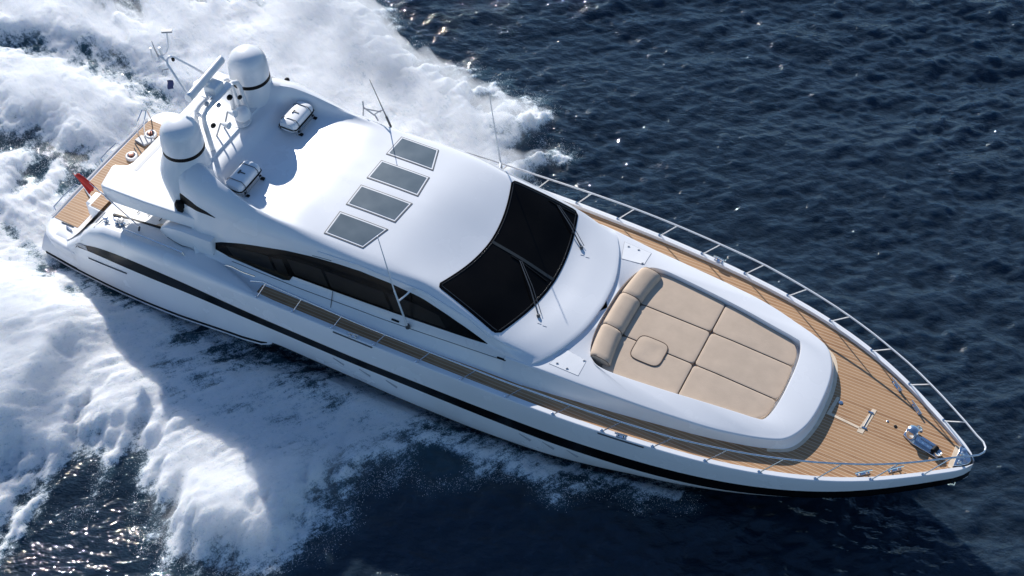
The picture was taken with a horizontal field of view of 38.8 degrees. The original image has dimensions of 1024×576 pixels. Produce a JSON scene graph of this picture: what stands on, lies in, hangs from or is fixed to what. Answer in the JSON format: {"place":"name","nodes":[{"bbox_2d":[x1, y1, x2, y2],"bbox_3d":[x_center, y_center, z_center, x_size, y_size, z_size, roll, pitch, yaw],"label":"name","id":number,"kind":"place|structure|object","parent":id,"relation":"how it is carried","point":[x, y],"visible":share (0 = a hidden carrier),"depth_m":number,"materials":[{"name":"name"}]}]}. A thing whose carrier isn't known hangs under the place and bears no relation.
{"place":"outdoors","nodes":[
{"label":"outdoors","id":0,"kind":"place"},
{"bbox_2d":[0,0,1023,575],"bbox_3d":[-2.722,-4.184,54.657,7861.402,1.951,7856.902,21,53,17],"label":"sea","id":1,"kind":"structure","parent":0,"point":[860,160],"depth_m":52.21,"materials":[{"name":"liquid"}]},
{"bbox_2d":[0,0,703,575],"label":"spray","id":2,"kind":"object","parent":1,"relation":"on","point":[334,394],"visible":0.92,"depth_m":46.40,"materials":[{"name":"white liquid"}]},
{"bbox_2d":[42,29,986,497],"bbox_3d":[-0.915,-1.067,47.404,33.251,9.575,8.867,21,53,17],"label":"motor yacht","id":3,"kind":"object","parent":1,"relation":"on","point":[464,287],"visible":0.99,"depth_m":46.69,"materials":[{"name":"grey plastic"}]},
{"bbox_2d":[73,173,139,230],"bbox_3d":[-13.794,-2.951,49.380,2.739,1.482,0.139,26,54,21],"label":"ensign staff","id":4,"kind":"object","parent":3,"relation":"attached to","point":[88,186],"visible":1,"depth_m":49.29,"materials":[{"name":"metal"}]},
{"bbox_2d":[167,80,173,88],"bbox_3d":[-11.362,-6.755,48.349,0.300,0.463,0.058,21,53,17],"label":"pennant","id":5,"kind":"object","parent":3,"relation":"hanging from","point":[170,84],"visible":1,"depth_m":48.33,"materials":[{"name":"blue fabric"}]},
{"bbox_2d":[225,161,264,197],"bbox_3d":[-8.861,-3.621,47.822,1.032,0.550,1.311,21,53,17],"label":"liferaft canister","id":6,"kind":"object","parent":3,"relation":"on","point":[242,177],"visible":0.98,"depth_m":47.59,"materials":[{"name":"white plastic"}]},
{"bbox_2d":[278,101,316,135],"bbox_3d":[-7.382,-5.837,49.718,1.032,0.550,1.311,21,53,17],"label":"liferaft canister","id":7,"kind":"object","parent":3,"relation":"on","point":[298,114],"visible":1,"depth_m":49.48,"materials":[{"name":"white plastic"}]},
{"bbox_2d":[215,242,486,343],"bbox_3d":[-5.446,-0.167,46.554,10.492,1.585,0.333,20,52,16],"label":"side window","id":8,"kind":"structure","parent":3,"relation":"in","point":[282,264],"depth_m":46.44,"materials":[{"name":"black glass"}]},
{"bbox_2d":[590,323,621,366],"bbox_3d":[2.924,1.813,45.420,0.738,0.496,1.429,15,51,13],"label":"bolster","id":9,"kind":"object","parent":3,"relation":"on","point":[606,342],"visible":1,"depth_m":45.20,"materials":[{"name":"beige fabric"}]},
{"bbox_2d":[603,292,639,335],"bbox_3d":[3.485,0.849,46.245,0.730,0.496,1.449,21,53,17],"label":"bolster","id":10,"kind":"object","parent":3,"relation":"on","point":[622,311],"visible":0.92,"depth_m":46.07,"materials":[{"name":"beige fabric"}]},
{"bbox_2d":[622,267,660,304],"bbox_3d":[4.176,-0.057,47.020,0.738,0.496,1.412,27,55,22],"label":"bolster","id":11,"kind":"object","parent":3,"relation":"on","point":[642,283],"visible":0.91,"depth_m":46.85,"materials":[{"name":"beige fabric"}]},
{"bbox_2d":[602,336,691,393],"bbox_3d":[4.171,2.486,45.048,2.489,0.254,1.529,21,53,17],"label":"mattress panel","id":12,"kind":"object","parent":3,"relation":"on","point":[669,373],"visible":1,"depth_m":44.91,"materials":[{"name":"beige fabric"}]},
{"bbox_2d":[630,335,667,365],"bbox_3d":[4.284,1.970,45.372,1.037,0.104,1.037,21,53,17],"label":"table cushion","id":13,"kind":"object","parent":12,"relation":"on","point":[648,350],"visible":1,"depth_m":45.35,"materials":[{"name":"beige fabric"}]},
{"bbox_2d":[624,305,708,365],"bbox_3d":[4.881,1.487,45.904,2.413,0.253,1.420,21,53,17],"label":"mattress panel","id":14,"kind":"object","parent":3,"relation":"on","point":[684,341],"visible":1,"depth_m":45.85,"materials":[{"name":"beige fabric"}]},
{"bbox_2d":[640,274,723,333],"bbox_3d":[5.511,0.474,46.770,2.493,0.254,1.490,21,53,17],"label":"mattress panel","id":15,"kind":"object","parent":3,"relation":"on","point":[676,299],"visible":1,"depth_m":46.63,"materials":[{"name":"beige fabric"}]},
{"bbox_2d":[679,366,774,418],"bbox_3d":[6.572,3.405,44.432,2.728,0.348,1.321,21,53,17],"label":"mattress panel","id":16,"kind":"object","parent":3,"relation":"on","point":[704,385],"visible":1,"depth_m":44.42,"materials":[{"name":"beige fabric"}]},
{"bbox_2d":[696,334,791,401],"bbox_3d":[7.219,2.473,45.232,2.770,0.352,1.421,21,53,17],"label":"mattress panel","id":17,"kind":"object","parent":3,"relation":"on","point":[758,372],"visible":1,"depth_m":45.14,"materials":[{"name":"beige fabric"}]},
{"bbox_2d":[713,306,796,367],"bbox_3d":[7.818,1.537,46.031,2.726,0.348,1.282,21,53,17],"label":"mattress panel","id":18,"kind":"object","parent":3,"relation":"on","point":[738,327],"visible":1,"depth_m":45.91,"materials":[{"name":"beige fabric"}]}
]}

